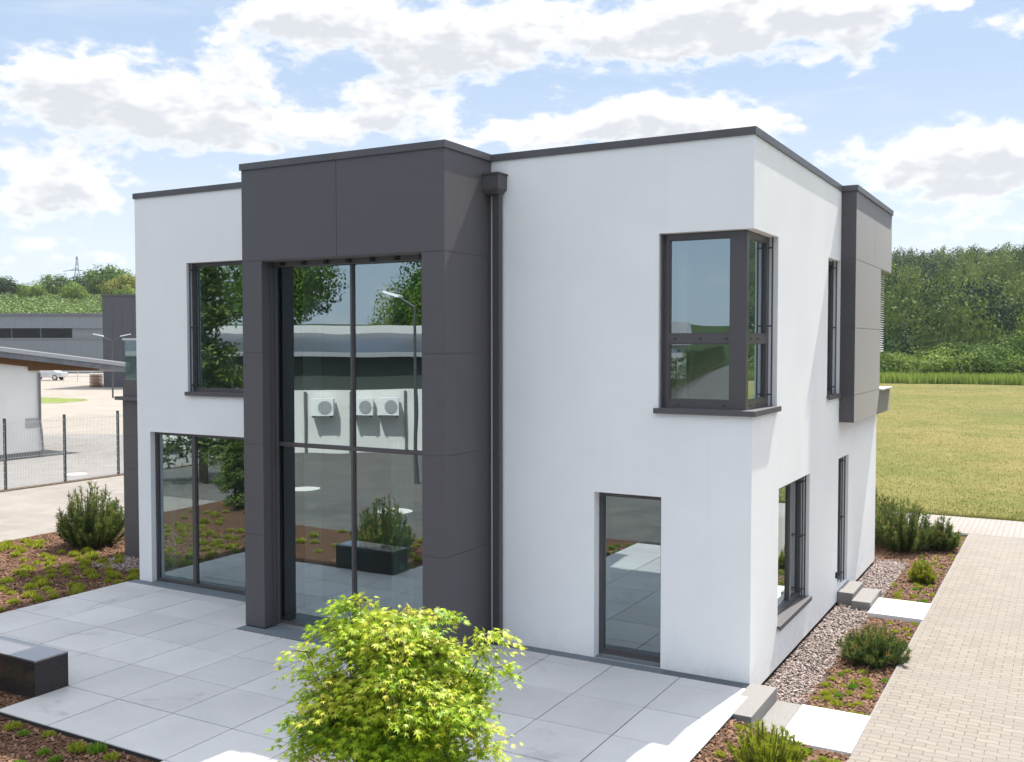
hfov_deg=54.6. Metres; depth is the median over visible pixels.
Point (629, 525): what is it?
glass door
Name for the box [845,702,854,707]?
sedum tuft
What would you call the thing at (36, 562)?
sedum tuft
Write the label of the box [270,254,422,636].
portal window
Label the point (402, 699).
japanese maple
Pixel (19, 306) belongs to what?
vineyard
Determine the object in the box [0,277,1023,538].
terrain
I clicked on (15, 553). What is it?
sedum tuft
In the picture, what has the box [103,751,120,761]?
sedum tuft
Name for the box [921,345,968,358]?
hedge bush
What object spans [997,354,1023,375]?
hedge bush
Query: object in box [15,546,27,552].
sedum tuft
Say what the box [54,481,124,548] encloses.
mountain pine
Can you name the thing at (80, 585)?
sedum tuft
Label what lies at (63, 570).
sedum tuft
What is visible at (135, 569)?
sedum tuft
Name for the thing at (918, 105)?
sky
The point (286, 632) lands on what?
drain channel
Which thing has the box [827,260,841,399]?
window
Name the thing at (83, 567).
sedum tuft
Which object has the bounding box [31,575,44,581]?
sedum tuft
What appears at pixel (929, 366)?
hedge bush
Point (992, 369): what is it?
hedge bush
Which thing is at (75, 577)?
sedum tuft
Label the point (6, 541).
sedum tuft
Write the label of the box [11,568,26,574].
sedum tuft
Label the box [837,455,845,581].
side door
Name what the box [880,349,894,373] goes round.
hedge bush
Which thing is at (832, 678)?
sedum tuft
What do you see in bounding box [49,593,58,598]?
sedum tuft
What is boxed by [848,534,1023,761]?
driveway
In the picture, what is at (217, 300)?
window
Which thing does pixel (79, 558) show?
sedum tuft
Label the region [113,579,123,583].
sedum tuft
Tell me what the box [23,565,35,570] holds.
sedum tuft
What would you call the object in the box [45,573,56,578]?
sedum tuft
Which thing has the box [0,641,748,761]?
terrace base
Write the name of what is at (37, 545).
sedum tuft
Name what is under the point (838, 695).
sedum tuft
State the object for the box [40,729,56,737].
sedum tuft
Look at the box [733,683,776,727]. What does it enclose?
stone step
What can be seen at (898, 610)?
stepping slab
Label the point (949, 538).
mountain pine
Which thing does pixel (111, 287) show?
hill tree
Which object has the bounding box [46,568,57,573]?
sedum tuft
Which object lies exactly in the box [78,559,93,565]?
sedum tuft
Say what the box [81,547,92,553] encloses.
sedum tuft
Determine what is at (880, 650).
mountain pine
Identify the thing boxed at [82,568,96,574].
sedum tuft
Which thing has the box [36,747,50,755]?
sedum tuft
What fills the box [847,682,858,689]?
sedum tuft
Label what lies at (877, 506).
mountain pine
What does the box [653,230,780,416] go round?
corner window
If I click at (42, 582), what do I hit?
sedum tuft
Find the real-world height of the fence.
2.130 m
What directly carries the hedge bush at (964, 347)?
on the meadow
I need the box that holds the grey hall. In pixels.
[0,313,102,358]
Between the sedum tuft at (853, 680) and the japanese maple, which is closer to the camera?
the japanese maple
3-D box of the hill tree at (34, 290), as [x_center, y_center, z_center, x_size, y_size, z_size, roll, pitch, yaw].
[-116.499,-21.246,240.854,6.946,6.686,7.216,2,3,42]
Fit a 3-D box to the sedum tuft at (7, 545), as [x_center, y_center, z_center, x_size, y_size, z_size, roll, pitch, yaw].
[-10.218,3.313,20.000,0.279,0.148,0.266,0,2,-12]
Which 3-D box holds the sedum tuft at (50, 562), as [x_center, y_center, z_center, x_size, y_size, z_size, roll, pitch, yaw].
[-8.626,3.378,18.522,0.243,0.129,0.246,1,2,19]
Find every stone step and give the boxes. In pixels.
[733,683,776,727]
[759,700,801,733]
[837,580,862,604]
[851,588,880,610]
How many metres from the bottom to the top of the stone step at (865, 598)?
0.325 m
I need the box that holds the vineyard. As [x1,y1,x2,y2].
[0,292,101,312]
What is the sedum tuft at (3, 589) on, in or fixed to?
on the planting bed at (41, 731)
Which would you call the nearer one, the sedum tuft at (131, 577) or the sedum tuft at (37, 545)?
the sedum tuft at (131, 577)
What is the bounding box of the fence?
[0,411,123,489]
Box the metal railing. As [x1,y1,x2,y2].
[40,371,102,380]
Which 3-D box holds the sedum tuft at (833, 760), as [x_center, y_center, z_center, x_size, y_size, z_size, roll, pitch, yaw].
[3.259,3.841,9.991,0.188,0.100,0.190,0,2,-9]
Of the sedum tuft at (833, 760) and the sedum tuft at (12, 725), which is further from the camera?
the sedum tuft at (12, 725)
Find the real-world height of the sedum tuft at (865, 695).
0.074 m
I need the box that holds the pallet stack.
[89,374,102,386]
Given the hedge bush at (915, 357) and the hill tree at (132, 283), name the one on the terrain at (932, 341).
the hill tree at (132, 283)
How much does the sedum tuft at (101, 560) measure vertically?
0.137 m
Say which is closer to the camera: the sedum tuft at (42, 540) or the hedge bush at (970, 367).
the sedum tuft at (42, 540)
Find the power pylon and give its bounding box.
[63,256,87,278]
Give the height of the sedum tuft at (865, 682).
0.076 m
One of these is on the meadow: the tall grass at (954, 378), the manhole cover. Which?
the tall grass at (954, 378)
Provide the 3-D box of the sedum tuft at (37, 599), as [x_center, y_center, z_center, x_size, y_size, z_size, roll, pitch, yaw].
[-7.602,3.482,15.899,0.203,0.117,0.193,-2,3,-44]
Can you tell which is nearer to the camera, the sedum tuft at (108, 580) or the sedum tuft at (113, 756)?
the sedum tuft at (113, 756)
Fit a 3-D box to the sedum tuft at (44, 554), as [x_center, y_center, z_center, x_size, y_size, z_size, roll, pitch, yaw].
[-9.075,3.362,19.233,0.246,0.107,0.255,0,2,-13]
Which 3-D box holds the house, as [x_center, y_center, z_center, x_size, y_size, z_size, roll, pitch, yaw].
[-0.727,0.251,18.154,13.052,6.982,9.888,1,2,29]
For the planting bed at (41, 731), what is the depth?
16.10 m
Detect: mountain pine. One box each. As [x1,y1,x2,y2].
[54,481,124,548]
[724,719,810,761]
[834,621,912,669]
[875,486,896,542]
[875,496,942,552]
[907,557,937,583]
[922,514,961,551]
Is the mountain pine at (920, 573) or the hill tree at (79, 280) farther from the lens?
the hill tree at (79, 280)
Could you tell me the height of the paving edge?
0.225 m
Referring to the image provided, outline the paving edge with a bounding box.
[846,534,969,761]
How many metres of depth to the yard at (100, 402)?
68.51 m
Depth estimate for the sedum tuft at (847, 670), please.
12.96 m
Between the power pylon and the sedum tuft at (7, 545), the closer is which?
the sedum tuft at (7, 545)
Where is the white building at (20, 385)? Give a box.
[0,347,129,460]
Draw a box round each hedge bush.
[880,343,912,363]
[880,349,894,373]
[880,351,917,373]
[882,346,927,368]
[883,351,955,374]
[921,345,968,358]
[925,342,997,374]
[941,341,1004,372]
[952,343,1022,375]
[976,333,1023,367]
[991,330,1023,370]
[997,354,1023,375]
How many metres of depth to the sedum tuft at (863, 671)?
12.92 m
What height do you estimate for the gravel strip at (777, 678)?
0.001 m
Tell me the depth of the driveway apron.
23.07 m
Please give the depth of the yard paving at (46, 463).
35.56 m
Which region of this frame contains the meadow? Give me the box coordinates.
[876,383,1023,519]
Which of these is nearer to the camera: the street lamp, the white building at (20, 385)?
the white building at (20, 385)
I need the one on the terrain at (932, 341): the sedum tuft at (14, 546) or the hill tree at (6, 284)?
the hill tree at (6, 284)
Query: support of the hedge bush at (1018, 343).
on the meadow
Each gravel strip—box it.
[88,556,139,573]
[764,560,894,704]
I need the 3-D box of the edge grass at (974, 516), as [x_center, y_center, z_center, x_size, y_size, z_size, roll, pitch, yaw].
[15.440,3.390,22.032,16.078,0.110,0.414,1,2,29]
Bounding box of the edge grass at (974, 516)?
[885,509,1023,521]
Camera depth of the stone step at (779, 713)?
11.34 m
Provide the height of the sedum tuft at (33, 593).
0.134 m
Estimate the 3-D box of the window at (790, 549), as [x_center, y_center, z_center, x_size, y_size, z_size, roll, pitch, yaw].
[3.856,2.312,13.792,0.235,1.868,1.830,1,2,29]
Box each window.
[184,261,243,397]
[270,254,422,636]
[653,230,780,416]
[777,476,811,630]
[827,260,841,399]
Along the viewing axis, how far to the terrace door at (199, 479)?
16.57 m
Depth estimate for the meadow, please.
41.23 m
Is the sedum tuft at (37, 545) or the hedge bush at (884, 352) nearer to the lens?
the sedum tuft at (37, 545)
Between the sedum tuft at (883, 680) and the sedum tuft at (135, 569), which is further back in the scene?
the sedum tuft at (135, 569)
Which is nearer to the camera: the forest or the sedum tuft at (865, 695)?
the sedum tuft at (865, 695)
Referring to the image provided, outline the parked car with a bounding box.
[40,370,67,380]
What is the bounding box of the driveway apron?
[896,512,1023,537]
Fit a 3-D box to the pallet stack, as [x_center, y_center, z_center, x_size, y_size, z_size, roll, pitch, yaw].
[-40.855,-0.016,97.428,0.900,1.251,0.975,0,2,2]
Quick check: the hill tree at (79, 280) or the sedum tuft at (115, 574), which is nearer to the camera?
the sedum tuft at (115, 574)
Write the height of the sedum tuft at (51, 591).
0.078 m
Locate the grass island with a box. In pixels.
[41,397,87,402]
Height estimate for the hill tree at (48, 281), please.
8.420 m
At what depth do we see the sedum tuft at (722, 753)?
9.94 m
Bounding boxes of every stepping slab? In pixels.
[780,704,870,754]
[867,598,931,622]
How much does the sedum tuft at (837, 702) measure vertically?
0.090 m
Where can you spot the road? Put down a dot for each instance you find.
(29, 512)
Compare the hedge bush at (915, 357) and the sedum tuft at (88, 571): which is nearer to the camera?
the sedum tuft at (88, 571)
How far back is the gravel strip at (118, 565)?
18.37 m
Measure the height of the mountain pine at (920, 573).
0.480 m
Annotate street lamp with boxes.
[94,334,129,397]
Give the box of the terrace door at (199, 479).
[155,432,245,594]
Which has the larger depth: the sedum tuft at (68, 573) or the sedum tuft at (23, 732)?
the sedum tuft at (68, 573)
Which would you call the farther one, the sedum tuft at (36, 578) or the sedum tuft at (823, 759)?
the sedum tuft at (36, 578)
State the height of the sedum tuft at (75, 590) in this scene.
0.146 m
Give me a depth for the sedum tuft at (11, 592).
16.34 m
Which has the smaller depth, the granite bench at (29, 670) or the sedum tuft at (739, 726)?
the sedum tuft at (739, 726)
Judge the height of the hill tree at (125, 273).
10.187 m
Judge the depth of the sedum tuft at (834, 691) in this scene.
12.20 m
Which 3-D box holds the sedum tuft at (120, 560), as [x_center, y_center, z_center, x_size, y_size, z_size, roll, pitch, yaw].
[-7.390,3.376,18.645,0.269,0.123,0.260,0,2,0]
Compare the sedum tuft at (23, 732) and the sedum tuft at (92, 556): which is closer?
the sedum tuft at (23, 732)
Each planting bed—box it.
[0,532,151,761]
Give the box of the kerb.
[0,473,123,491]
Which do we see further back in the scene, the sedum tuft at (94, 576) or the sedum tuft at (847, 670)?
the sedum tuft at (94, 576)
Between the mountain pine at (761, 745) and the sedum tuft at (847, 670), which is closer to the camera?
the mountain pine at (761, 745)
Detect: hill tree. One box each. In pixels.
[0,276,25,295]
[15,280,48,299]
[38,273,73,296]
[59,280,90,301]
[65,272,102,291]
[82,264,123,295]
[93,267,133,278]
[96,274,135,297]
[112,284,135,293]
[118,273,135,290]
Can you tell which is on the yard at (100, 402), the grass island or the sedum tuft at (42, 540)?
the grass island
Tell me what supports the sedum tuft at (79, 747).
on the planting bed at (41, 731)
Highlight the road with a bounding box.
[0,475,123,541]
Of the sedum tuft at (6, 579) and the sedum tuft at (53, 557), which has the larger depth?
the sedum tuft at (53, 557)
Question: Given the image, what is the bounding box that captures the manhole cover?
[67,473,86,475]
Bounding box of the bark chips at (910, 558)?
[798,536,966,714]
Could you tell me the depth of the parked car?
115.03 m
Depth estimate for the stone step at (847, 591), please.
16.35 m
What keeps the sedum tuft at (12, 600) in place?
on the planting bed at (41, 731)
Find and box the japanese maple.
[262,592,525,761]
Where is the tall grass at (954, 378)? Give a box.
[880,371,1023,385]
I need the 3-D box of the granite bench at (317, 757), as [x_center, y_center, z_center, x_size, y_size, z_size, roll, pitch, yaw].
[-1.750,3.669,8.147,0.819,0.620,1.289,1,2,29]
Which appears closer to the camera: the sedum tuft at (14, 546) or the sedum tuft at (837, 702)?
the sedum tuft at (837, 702)
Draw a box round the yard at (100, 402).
[41,372,122,434]
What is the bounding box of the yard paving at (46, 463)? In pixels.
[0,433,123,489]
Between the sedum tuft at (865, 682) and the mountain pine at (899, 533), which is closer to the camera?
the sedum tuft at (865, 682)
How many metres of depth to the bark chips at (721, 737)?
10.23 m
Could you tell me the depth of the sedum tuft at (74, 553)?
19.32 m
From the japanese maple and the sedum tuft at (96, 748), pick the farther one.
the sedum tuft at (96, 748)
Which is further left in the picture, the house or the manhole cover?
the manhole cover
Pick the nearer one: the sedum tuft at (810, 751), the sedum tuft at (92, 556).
the sedum tuft at (810, 751)
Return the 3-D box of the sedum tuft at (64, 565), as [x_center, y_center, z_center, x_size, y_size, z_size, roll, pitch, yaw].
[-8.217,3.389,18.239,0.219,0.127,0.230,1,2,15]
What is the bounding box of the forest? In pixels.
[880,241,1023,356]
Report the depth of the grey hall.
147.26 m
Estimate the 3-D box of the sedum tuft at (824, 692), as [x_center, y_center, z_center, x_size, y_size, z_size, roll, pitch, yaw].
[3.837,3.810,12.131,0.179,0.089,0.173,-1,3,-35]
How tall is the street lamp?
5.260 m
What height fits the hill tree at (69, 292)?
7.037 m
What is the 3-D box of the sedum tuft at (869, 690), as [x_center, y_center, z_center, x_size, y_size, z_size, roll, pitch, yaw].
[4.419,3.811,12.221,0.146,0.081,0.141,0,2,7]
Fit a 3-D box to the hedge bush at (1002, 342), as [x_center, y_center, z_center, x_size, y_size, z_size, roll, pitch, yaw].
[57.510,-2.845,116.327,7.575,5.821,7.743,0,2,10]
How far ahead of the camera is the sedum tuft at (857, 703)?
11.79 m
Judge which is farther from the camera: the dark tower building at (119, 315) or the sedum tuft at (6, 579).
the dark tower building at (119, 315)
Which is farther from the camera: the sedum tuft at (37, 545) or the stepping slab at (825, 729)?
the sedum tuft at (37, 545)
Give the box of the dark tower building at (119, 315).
[101,294,136,386]
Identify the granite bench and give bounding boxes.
[0,635,68,698]
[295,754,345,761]
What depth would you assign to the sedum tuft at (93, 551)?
19.30 m
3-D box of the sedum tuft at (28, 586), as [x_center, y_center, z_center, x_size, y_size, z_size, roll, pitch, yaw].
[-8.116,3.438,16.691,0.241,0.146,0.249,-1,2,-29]
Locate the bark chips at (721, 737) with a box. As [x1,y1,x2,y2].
[692,719,850,761]
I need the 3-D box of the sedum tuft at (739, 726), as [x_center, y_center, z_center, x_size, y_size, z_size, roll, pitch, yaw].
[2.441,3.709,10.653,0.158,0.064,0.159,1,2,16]
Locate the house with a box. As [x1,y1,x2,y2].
[114,126,893,684]
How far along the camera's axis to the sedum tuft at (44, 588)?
16.58 m
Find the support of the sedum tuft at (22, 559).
on the planting bed at (41, 731)
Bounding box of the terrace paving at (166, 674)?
[0,582,746,761]
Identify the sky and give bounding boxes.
[0,0,1023,286]
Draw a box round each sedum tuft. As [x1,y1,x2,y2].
[0,542,11,548]
[0,576,14,583]
[0,586,9,591]
[2,540,13,544]
[3,721,23,730]
[6,590,17,594]
[6,597,20,604]
[9,550,21,556]
[10,544,21,549]
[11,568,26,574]
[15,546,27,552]
[16,729,29,735]
[18,572,30,577]
[19,557,28,561]
[21,589,39,597]
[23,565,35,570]
[23,581,36,589]
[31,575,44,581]
[32,542,44,548]
[32,560,42,564]
[32,595,43,601]
[33,538,45,543]
[35,577,50,586]
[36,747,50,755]
[38,552,49,556]
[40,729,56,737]
[41,585,52,590]
[44,558,56,565]
[45,555,57,560]
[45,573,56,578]
[45,589,56,593]
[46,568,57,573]
[47,754,61,761]
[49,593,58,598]
[59,562,71,567]
[59,567,70,572]
[63,570,71,575]
[66,740,87,753]
[67,587,84,594]
[68,550,80,555]
[71,582,87,589]
[72,574,80,579]
[74,554,86,560]
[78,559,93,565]
[78,564,88,569]
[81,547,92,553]
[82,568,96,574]
[85,550,98,554]
[86,552,99,559]
[86,741,107,754]
[87,572,100,578]
[95,556,109,562]
[102,578,112,582]
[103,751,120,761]
[107,570,121,578]
[112,558,124,563]
[113,554,124,558]
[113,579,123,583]
[125,573,139,580]
[128,567,139,572]
[713,749,726,757]
[734,723,743,729]
[802,747,813,753]
[816,755,827,761]
[819,688,832,695]
[821,681,832,687]
[824,695,834,700]
[827,676,836,680]
[827,757,841,761]
[828,687,838,693]
[829,698,843,706]
[833,693,844,698]
[843,669,852,673]
[844,689,854,695]
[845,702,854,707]
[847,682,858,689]
[849,678,858,683]
[855,700,862,705]
[857,669,868,674]
[860,677,871,681]
[860,680,872,686]
[861,692,873,699]
[865,687,875,693]
[880,678,888,682]
[892,592,902,597]
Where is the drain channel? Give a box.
[127,579,748,687]
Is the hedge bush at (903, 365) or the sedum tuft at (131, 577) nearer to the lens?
the sedum tuft at (131, 577)
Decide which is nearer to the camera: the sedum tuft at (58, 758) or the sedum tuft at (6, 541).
the sedum tuft at (58, 758)
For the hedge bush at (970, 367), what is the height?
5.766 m
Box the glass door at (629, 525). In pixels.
[599,492,660,662]
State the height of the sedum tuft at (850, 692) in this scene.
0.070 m
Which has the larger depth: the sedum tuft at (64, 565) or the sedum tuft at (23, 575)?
the sedum tuft at (64, 565)
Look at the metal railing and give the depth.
112.14 m
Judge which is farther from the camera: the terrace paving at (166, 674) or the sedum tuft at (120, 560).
the sedum tuft at (120, 560)
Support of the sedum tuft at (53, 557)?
on the planting bed at (41, 731)
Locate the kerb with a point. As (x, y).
(57, 483)

